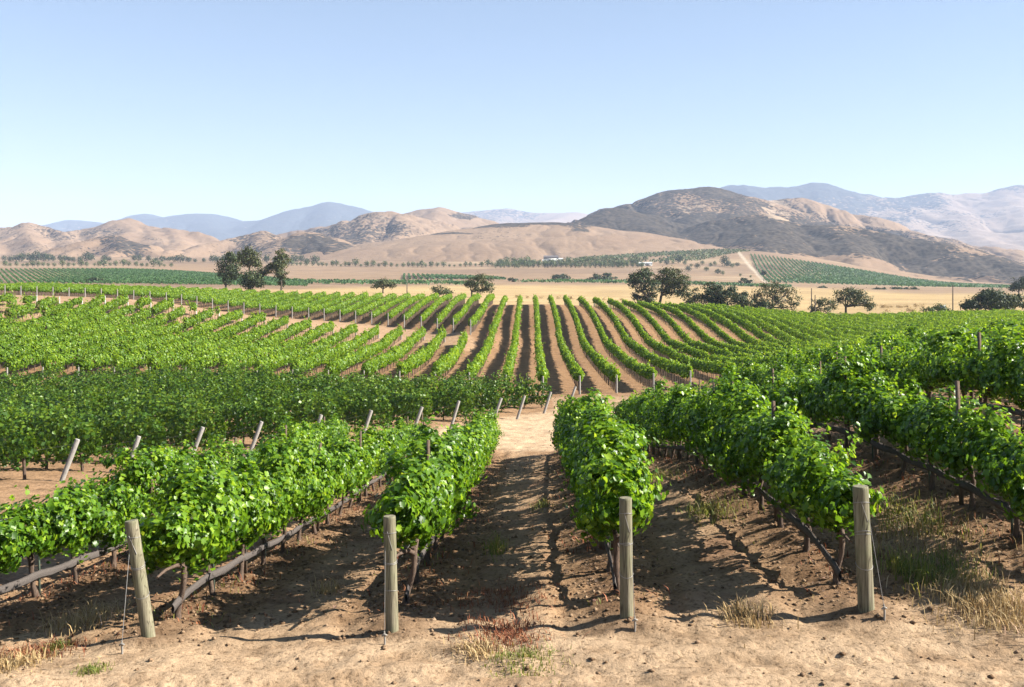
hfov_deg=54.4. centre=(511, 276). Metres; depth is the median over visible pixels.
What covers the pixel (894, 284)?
vine row
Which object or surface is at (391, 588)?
end post
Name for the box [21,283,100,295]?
vine row
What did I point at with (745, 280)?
bush
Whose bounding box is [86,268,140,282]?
vine row
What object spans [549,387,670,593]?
vine row
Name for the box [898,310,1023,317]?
vine row
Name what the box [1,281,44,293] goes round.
vine row
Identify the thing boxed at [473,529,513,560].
grass tuft
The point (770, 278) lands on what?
vine row
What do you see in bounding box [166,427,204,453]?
end post
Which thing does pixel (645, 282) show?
vine row
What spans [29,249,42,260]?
field tree
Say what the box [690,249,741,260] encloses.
orchard row
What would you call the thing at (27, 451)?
vine row
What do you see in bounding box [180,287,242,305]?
vine row
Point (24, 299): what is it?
vine row
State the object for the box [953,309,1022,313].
vine row
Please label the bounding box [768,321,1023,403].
vine row
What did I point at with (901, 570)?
grass tuft
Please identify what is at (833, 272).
vine row
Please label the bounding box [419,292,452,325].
vine row
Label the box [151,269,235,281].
vine row
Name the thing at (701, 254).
orchard row
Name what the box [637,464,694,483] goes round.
grass tuft
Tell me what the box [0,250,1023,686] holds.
ground
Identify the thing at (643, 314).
vine row
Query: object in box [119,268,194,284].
vine row
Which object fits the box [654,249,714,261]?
orchard row
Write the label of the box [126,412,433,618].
vine row
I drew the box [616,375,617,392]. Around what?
end post
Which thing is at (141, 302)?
vine row
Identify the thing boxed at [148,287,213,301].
vine row
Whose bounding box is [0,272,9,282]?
vine row
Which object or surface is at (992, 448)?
vine row
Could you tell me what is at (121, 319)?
vine row
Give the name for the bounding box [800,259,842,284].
vine row
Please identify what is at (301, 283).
vine rows
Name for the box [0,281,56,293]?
vine row
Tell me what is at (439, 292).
bush
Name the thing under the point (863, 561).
end post
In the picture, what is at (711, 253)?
orchard row
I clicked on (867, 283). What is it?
vine row
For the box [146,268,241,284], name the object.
vine row
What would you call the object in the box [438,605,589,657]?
grass tuft
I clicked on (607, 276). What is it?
bush
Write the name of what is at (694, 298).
oak tree
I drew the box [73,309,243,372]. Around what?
vine row
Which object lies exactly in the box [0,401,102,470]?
vine row
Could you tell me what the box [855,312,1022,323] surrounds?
vine row
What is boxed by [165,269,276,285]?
vine row
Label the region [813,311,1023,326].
vine row
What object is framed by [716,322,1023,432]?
vine row
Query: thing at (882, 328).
vine row
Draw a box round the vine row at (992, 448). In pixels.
[669,349,1023,537]
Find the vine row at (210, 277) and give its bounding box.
[162,269,269,285]
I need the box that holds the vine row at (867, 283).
[819,262,870,284]
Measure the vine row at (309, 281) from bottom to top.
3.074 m
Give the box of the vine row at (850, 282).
[807,261,854,284]
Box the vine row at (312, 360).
[289,321,380,375]
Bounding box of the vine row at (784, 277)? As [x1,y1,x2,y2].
[765,255,792,282]
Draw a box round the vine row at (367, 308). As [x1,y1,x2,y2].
[354,293,396,321]
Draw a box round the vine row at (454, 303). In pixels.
[433,292,466,328]
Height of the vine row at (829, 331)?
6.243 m
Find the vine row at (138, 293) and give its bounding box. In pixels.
[134,287,199,300]
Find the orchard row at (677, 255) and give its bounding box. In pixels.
[649,249,706,261]
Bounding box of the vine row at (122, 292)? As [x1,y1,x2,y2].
[116,285,185,299]
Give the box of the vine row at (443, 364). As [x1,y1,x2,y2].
[431,330,467,379]
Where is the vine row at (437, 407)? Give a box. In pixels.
[0,369,474,420]
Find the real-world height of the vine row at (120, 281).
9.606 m
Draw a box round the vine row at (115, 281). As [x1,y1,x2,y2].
[72,268,119,283]
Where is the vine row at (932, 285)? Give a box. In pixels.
[869,270,935,286]
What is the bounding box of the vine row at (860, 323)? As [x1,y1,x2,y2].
[798,310,1022,328]
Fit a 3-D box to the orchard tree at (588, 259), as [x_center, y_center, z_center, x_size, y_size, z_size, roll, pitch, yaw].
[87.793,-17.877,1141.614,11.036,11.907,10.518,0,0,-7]
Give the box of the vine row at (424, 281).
[389,279,428,284]
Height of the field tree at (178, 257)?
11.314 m
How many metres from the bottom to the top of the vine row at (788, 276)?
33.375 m
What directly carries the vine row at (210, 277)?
on the ground at (672, 650)
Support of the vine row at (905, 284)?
on the ground at (672, 650)
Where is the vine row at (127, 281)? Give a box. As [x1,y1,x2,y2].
[81,268,133,283]
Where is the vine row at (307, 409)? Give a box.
[0,385,341,433]
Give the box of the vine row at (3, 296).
[0,289,12,301]
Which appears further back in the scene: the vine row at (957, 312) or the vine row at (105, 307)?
the vine row at (957, 312)
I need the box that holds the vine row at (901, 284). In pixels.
[845,267,904,285]
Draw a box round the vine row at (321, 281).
[308,278,329,283]
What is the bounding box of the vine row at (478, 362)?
[465,295,508,386]
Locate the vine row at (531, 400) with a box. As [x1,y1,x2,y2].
[0,363,552,407]
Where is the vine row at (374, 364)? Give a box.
[361,326,426,380]
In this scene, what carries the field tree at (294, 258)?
on the ground at (672, 650)
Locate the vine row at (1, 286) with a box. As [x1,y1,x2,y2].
[0,282,71,294]
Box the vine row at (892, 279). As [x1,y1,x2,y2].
[860,269,925,286]
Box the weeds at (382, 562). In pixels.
[20,451,1015,632]
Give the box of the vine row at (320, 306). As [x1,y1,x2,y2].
[306,292,354,318]
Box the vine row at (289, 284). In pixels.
[175,270,290,285]
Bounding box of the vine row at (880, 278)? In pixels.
[852,268,914,285]
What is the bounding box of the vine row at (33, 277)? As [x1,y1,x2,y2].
[19,268,43,282]
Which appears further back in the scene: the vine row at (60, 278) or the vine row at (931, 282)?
the vine row at (931, 282)
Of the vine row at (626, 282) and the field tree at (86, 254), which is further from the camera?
the field tree at (86, 254)
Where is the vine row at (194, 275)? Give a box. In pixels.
[158,269,263,283]
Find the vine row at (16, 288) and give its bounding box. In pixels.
[5,283,87,295]
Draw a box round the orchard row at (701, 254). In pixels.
[673,248,729,260]
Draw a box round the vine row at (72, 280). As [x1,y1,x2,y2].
[43,268,78,282]
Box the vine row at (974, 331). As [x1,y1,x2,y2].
[907,323,1023,340]
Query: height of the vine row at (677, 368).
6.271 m
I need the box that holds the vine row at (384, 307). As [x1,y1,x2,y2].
[369,292,410,323]
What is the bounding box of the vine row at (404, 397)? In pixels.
[0,376,433,424]
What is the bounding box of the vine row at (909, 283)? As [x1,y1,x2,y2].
[856,268,919,286]
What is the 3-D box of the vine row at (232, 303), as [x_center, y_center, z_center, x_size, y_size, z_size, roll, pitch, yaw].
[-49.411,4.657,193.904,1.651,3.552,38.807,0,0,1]
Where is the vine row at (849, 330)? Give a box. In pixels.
[758,307,980,336]
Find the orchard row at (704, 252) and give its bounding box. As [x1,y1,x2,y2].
[667,248,724,259]
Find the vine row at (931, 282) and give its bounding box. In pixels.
[892,274,962,286]
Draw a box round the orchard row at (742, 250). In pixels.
[696,249,749,260]
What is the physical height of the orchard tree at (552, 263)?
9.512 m
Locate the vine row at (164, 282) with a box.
[104,268,167,283]
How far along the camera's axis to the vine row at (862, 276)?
1002.50 m
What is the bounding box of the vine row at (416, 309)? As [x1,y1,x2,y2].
[402,292,438,326]
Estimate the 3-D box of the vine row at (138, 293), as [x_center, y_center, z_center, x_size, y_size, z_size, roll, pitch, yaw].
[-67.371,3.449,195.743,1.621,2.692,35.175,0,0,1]
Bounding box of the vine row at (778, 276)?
[761,254,786,282]
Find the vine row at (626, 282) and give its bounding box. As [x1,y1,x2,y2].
[514,279,790,287]
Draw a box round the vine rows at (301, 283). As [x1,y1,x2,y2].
[180,270,307,285]
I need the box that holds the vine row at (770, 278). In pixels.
[754,253,775,281]
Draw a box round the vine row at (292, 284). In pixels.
[179,270,297,285]
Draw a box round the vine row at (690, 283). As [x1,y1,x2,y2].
[524,279,791,286]
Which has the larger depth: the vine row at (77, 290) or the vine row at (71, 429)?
the vine row at (77, 290)
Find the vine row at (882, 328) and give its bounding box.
[785,308,995,331]
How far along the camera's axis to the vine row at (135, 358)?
99.38 m
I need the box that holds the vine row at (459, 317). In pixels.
[451,293,481,331]
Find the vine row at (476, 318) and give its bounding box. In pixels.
[468,293,495,332]
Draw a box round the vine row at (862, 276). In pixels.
[835,265,892,285]
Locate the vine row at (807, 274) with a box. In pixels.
[788,258,826,283]
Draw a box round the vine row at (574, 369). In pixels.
[547,294,584,389]
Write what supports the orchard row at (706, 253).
on the ground at (672, 650)
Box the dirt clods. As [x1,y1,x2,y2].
[0,419,1023,686]
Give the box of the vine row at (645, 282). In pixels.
[521,279,786,287]
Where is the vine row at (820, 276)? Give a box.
[796,259,837,283]
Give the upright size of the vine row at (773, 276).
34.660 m
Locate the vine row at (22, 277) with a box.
[10,268,30,282]
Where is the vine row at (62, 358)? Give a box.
[41,305,219,371]
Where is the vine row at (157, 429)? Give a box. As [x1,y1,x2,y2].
[0,406,166,458]
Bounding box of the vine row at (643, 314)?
[622,299,776,375]
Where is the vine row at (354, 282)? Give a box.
[333,279,363,283]
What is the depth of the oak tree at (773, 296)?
261.89 m
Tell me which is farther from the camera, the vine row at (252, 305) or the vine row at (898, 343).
the vine row at (252, 305)
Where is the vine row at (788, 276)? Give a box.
[769,255,798,282]
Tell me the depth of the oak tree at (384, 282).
298.67 m
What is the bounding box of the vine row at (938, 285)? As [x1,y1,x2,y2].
[873,271,940,286]
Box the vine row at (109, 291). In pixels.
[99,285,171,298]
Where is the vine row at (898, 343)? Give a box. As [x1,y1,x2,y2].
[822,324,1023,356]
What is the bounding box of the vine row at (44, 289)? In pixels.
[37,283,114,296]
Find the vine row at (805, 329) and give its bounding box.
[732,304,940,340]
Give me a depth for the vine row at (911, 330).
48.86 m
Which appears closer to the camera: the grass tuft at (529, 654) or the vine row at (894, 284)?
the grass tuft at (529, 654)
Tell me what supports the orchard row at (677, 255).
on the ground at (672, 650)
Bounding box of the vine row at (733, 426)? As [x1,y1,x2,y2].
[612,359,887,584]
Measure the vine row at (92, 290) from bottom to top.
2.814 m
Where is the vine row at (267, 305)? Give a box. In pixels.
[258,291,312,314]
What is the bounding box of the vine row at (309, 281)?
[293,278,312,283]
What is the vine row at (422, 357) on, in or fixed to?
on the ground at (672, 650)
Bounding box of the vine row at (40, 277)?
[24,268,50,282]
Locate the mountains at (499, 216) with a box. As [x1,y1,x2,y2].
[463,209,587,223]
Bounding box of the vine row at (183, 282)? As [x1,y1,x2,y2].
[115,268,188,284]
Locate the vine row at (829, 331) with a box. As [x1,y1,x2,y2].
[744,306,993,339]
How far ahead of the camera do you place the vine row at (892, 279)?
989.68 m
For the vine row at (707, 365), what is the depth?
112.71 m
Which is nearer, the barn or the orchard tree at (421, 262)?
the orchard tree at (421, 262)
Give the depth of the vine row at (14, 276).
516.43 m
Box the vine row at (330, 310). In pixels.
[321,291,368,319]
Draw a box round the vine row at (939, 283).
[900,276,972,286]
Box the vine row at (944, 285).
[880,273,945,286]
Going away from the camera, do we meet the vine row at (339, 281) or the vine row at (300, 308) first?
the vine row at (300, 308)
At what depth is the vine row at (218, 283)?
527.01 m
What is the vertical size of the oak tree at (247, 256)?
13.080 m
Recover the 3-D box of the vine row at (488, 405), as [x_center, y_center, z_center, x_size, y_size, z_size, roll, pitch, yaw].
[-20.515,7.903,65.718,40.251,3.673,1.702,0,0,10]
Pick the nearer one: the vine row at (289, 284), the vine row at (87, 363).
the vine row at (87, 363)
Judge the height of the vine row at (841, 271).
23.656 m
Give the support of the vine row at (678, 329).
on the ground at (672, 650)
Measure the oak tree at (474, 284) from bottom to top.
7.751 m
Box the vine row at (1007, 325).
[942,317,1023,335]
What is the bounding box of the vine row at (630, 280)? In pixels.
[532,279,779,286]
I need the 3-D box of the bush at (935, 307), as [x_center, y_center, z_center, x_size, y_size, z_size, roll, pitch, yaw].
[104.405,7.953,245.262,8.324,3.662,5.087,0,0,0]
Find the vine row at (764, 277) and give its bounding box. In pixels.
[750,254,769,280]
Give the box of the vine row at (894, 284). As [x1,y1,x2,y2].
[840,266,898,285]
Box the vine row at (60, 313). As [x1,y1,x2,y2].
[0,292,105,335]
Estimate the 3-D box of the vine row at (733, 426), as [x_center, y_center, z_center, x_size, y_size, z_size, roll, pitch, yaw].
[4.831,4.682,29.495,1.790,5.878,33.535,0,0,1]
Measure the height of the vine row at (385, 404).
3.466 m
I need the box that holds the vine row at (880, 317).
[839,312,1023,323]
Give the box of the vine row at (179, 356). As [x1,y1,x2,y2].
[147,315,289,372]
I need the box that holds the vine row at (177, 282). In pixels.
[111,268,181,283]
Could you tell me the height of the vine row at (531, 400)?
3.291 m
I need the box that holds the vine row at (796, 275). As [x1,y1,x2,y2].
[777,256,809,283]
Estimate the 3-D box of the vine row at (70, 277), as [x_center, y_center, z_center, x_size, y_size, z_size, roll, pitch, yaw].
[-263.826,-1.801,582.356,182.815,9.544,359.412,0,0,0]
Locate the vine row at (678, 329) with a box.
[637,300,827,358]
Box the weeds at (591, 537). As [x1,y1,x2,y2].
[3,423,1023,628]
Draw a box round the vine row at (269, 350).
[218,321,337,369]
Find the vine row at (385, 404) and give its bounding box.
[0,378,393,428]
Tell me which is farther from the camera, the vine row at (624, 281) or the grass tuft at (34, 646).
the vine row at (624, 281)
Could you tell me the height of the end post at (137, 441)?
1.776 m
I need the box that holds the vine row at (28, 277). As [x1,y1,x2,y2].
[14,268,37,282]
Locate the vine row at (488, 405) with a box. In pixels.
[0,369,500,415]
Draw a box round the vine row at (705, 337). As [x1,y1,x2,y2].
[651,300,866,368]
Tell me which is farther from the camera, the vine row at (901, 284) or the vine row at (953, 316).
the vine row at (901, 284)
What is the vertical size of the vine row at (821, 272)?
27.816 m
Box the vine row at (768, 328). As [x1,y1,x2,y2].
[705,303,980,345]
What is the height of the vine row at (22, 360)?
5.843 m
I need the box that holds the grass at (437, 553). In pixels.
[10,422,950,637]
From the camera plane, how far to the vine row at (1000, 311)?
198.54 m
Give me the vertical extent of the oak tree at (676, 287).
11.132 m
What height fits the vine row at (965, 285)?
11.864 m
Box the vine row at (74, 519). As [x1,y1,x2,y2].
[0,410,357,596]
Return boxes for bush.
[85,277,103,282]
[235,268,265,289]
[428,284,454,295]
[507,277,518,281]
[552,273,571,279]
[587,273,617,279]
[730,289,755,307]
[737,277,753,283]
[752,298,775,309]
[890,286,919,289]
[919,301,951,311]
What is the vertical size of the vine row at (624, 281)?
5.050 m
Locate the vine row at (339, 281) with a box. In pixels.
[321,279,347,283]
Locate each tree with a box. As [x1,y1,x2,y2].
[16,252,27,261]
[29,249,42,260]
[38,253,48,260]
[81,250,93,260]
[175,254,185,261]
[213,250,245,287]
[234,244,262,289]
[257,248,290,290]
[262,252,270,261]
[290,253,299,263]
[296,254,304,261]
[309,255,319,262]
[352,259,359,266]
[370,277,396,292]
[417,259,424,267]
[464,273,495,295]
[550,260,555,266]
[584,256,592,264]
[625,267,665,302]
[653,265,692,303]
[674,254,684,262]
[682,286,704,303]
[698,282,740,305]
[720,255,728,265]
[749,281,803,310]
[807,297,837,313]
[832,285,876,313]
[959,286,1023,310]
[1006,276,1023,293]
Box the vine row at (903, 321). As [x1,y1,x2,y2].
[827,312,1023,326]
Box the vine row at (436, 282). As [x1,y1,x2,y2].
[402,279,444,283]
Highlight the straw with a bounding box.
[29,428,1023,686]
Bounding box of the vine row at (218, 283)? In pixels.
[134,268,221,284]
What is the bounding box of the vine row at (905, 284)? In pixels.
[848,267,909,285]
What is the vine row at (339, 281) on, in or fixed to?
on the ground at (672, 650)
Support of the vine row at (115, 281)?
on the ground at (672, 650)
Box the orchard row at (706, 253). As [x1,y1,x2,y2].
[681,248,734,260]
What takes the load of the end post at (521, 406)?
on the ground at (672, 650)
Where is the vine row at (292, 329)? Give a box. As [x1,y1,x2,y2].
[181,316,311,374]
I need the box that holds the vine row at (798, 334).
[718,303,1018,342]
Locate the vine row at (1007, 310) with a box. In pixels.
[983,309,1020,311]
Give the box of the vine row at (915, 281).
[881,272,951,286]
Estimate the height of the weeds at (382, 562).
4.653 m
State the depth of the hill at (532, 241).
1521.10 m
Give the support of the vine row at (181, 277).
on the ground at (672, 650)
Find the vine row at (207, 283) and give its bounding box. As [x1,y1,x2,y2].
[126,268,208,284]
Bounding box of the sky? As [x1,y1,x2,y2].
[0,0,1023,227]
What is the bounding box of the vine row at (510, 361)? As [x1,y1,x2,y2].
[500,295,523,379]
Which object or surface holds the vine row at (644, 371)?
on the ground at (672, 650)
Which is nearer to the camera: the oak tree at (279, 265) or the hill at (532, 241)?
the oak tree at (279, 265)
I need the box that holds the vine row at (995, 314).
[912,310,1023,316]
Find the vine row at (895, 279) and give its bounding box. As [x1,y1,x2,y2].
[865,270,930,286]
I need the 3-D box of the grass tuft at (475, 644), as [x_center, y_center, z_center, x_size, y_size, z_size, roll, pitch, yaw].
[-0.459,4.374,11.711,0.997,0.241,1.112,0,0,0]
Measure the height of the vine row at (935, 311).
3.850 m
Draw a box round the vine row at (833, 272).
[815,262,865,284]
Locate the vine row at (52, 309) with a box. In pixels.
[0,296,83,326]
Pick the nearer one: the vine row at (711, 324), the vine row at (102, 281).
the vine row at (711, 324)
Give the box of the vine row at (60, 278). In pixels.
[38,268,71,282]
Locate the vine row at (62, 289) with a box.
[51,284,128,296]
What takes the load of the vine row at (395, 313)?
on the ground at (672, 650)
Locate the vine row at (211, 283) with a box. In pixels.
[130,268,214,284]
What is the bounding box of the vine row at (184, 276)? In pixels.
[141,268,236,284]
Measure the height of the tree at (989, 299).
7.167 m
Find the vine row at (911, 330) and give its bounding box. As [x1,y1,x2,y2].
[862,322,1021,347]
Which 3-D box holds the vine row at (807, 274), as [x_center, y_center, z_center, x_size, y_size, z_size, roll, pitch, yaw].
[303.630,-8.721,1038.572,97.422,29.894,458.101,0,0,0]
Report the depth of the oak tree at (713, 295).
260.49 m
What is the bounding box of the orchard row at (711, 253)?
[684,248,739,260]
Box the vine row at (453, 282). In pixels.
[418,279,460,284]
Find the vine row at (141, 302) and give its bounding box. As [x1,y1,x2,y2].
[0,294,151,351]
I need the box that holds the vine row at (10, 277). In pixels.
[0,268,16,282]
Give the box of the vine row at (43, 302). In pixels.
[0,292,59,318]
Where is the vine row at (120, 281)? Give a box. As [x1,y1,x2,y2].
[76,268,126,283]
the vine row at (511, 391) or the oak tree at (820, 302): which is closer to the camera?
the vine row at (511, 391)
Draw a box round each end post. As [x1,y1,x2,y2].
[36,439,79,480]
[99,436,140,467]
[119,519,155,653]
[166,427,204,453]
[226,421,262,451]
[357,410,372,433]
[382,515,398,644]
[392,407,423,424]
[446,401,459,428]
[475,398,502,413]
[504,395,525,418]
[542,392,551,413]
[579,376,580,393]
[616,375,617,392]
[619,496,637,631]
[852,485,886,620]
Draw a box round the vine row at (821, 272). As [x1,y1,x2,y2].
[803,260,848,283]
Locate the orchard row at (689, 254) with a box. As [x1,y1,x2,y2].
[660,248,719,260]
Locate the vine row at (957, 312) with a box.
[938,310,1020,314]
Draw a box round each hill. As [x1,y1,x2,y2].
[0,218,219,255]
[40,235,184,256]
[179,231,356,258]
[278,211,459,244]
[287,222,727,261]
[404,207,498,228]
[567,187,1023,283]
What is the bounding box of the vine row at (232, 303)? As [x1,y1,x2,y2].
[228,290,283,310]
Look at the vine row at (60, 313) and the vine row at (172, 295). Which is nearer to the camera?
the vine row at (60, 313)
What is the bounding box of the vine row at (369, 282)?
[348,278,375,283]
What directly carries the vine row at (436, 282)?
on the ground at (672, 650)
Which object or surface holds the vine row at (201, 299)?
on the ground at (672, 650)
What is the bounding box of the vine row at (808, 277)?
[784,257,820,283]
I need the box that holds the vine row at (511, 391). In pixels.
[0,362,527,411]
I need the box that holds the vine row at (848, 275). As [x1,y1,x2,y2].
[823,263,876,284]
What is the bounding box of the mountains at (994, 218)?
[721,183,1023,250]
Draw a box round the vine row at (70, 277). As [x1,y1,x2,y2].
[48,268,85,282]
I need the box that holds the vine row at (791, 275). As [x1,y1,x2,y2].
[772,256,803,282]
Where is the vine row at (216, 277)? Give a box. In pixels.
[170,269,283,284]
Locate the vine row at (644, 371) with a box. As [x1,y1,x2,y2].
[577,295,656,390]
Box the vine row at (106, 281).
[67,268,112,283]
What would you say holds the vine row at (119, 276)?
on the ground at (672, 650)
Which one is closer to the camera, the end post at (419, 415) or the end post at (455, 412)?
the end post at (419, 415)
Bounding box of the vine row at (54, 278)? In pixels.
[33,268,64,283]
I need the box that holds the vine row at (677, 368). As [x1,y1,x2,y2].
[592,297,693,386]
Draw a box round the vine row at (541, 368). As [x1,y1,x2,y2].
[532,294,549,381]
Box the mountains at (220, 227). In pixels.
[41,202,371,240]
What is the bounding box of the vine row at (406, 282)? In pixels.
[375,279,412,284]
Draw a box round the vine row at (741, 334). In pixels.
[679,302,907,350]
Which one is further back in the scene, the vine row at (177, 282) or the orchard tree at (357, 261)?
the orchard tree at (357, 261)
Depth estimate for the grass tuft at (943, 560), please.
13.77 m
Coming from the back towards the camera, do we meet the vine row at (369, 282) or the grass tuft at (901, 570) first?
the vine row at (369, 282)
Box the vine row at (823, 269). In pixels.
[811,261,859,284]
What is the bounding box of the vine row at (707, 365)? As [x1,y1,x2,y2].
[607,297,735,381]
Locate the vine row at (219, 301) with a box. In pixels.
[209,289,269,309]
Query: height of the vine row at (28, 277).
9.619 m
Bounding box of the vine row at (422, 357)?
[395,324,447,377]
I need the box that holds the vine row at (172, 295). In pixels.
[164,287,227,303]
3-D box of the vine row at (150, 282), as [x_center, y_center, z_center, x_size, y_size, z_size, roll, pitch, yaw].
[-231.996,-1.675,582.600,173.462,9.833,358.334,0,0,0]
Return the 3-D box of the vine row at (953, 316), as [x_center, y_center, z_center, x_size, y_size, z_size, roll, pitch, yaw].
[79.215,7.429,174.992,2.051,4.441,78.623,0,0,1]
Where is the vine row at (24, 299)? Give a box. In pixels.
[0,292,36,312]
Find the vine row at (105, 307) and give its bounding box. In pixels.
[0,294,128,342]
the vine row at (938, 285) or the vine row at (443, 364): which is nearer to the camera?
the vine row at (443, 364)
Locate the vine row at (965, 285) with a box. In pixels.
[897,275,967,286]
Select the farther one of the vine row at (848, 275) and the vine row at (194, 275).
the vine row at (848, 275)
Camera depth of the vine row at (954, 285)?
995.13 m
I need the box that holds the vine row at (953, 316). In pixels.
[883,311,1021,318]
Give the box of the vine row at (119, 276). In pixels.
[91,268,146,282]
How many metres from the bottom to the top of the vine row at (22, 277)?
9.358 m
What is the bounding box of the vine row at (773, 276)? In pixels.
[758,255,780,282]
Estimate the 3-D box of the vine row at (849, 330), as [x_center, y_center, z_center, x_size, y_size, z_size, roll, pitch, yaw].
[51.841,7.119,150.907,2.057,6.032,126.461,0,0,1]
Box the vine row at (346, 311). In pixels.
[337,291,382,320]
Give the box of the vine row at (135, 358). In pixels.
[109,310,266,373]
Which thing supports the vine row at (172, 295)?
on the ground at (672, 650)
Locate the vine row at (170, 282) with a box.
[108,268,174,283]
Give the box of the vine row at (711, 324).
[665,301,927,352]
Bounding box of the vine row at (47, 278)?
[29,268,57,282]
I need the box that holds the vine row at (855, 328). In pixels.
[771,308,990,333]
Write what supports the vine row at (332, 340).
on the ground at (672, 650)
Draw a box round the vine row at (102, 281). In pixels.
[62,268,105,283]
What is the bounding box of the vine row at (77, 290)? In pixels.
[69,284,142,296]
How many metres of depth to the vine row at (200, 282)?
525.36 m
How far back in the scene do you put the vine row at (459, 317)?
165.43 m
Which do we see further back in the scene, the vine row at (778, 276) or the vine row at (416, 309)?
the vine row at (778, 276)
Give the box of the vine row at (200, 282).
[122,268,201,284]
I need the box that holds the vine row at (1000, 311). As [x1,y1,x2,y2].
[971,309,1023,312]
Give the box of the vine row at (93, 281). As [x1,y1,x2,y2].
[58,268,98,283]
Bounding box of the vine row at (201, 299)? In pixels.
[195,289,255,307]
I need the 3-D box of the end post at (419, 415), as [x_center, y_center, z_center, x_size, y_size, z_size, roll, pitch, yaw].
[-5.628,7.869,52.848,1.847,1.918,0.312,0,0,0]
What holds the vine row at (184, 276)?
on the ground at (672, 650)
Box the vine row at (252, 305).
[242,290,297,313]
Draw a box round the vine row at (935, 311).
[927,310,1023,315]
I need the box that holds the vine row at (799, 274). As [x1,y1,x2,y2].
[780,257,815,283]
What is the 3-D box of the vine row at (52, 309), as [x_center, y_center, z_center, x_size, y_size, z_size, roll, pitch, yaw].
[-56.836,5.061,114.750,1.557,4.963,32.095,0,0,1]
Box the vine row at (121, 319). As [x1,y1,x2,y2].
[0,297,173,367]
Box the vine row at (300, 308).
[291,291,340,317]
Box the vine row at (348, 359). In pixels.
[322,323,405,376]
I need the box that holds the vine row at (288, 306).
[273,291,326,316]
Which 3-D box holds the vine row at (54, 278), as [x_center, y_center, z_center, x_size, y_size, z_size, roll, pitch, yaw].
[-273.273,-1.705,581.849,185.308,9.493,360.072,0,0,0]
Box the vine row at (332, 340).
[253,321,357,372]
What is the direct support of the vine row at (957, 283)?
on the ground at (672, 650)
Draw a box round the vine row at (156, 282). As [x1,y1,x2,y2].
[101,268,160,283]
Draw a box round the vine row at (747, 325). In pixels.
[692,302,889,346]
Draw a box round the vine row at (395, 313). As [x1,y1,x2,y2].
[385,291,425,324]
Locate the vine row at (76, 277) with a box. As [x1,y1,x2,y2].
[53,268,92,283]
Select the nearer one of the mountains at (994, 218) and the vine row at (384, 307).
the vine row at (384, 307)
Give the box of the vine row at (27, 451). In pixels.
[0,410,39,479]
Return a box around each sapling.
[99,259,107,266]
[149,259,156,266]
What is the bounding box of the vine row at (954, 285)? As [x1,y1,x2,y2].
[887,273,956,286]
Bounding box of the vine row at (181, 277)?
[138,268,222,282]
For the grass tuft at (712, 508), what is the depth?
18.75 m
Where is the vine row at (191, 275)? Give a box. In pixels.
[155,269,240,281]
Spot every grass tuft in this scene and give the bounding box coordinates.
[0,631,120,663]
[0,640,79,678]
[12,591,135,642]
[39,637,74,654]
[70,656,125,676]
[308,573,343,598]
[422,575,571,623]
[430,628,511,675]
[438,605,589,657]
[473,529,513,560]
[477,632,579,683]
[527,496,557,514]
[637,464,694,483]
[676,489,764,530]
[703,592,798,632]
[832,497,1022,587]
[870,476,1001,564]
[872,540,954,597]
[891,554,1023,656]
[898,543,1002,592]
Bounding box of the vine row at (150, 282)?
[96,268,153,283]
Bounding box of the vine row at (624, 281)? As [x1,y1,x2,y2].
[522,279,786,287]
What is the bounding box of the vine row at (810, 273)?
[792,258,831,283]
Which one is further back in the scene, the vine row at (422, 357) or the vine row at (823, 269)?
the vine row at (823, 269)
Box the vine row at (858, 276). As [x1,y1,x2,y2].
[831,264,887,284]
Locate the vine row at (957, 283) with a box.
[912,277,988,287]
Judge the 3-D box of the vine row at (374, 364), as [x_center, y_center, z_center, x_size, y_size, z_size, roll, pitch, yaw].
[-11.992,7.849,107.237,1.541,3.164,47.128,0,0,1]
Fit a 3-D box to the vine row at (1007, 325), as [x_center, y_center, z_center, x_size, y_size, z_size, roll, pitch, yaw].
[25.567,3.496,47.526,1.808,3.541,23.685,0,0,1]
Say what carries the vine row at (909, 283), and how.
on the ground at (672, 650)
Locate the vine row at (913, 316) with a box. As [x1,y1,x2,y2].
[869,312,1023,319]
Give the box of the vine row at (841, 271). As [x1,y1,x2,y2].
[827,264,882,284]
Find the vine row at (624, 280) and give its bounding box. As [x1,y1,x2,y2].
[538,278,789,286]
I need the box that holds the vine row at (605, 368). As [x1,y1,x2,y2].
[563,294,620,391]
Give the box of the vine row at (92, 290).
[86,284,157,297]
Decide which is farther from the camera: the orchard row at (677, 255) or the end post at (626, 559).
the orchard row at (677, 255)
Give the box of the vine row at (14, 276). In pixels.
[5,268,23,282]
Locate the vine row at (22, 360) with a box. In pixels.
[2,299,197,374]
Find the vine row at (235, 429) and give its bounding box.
[0,388,290,444]
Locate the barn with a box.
[543,255,558,261]
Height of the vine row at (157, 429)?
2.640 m
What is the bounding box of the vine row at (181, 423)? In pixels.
[0,398,227,454]
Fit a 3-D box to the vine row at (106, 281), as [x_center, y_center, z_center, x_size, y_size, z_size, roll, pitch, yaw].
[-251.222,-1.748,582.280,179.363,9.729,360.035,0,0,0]
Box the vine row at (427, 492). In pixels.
[360,407,503,604]
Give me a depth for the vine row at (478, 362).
112.50 m

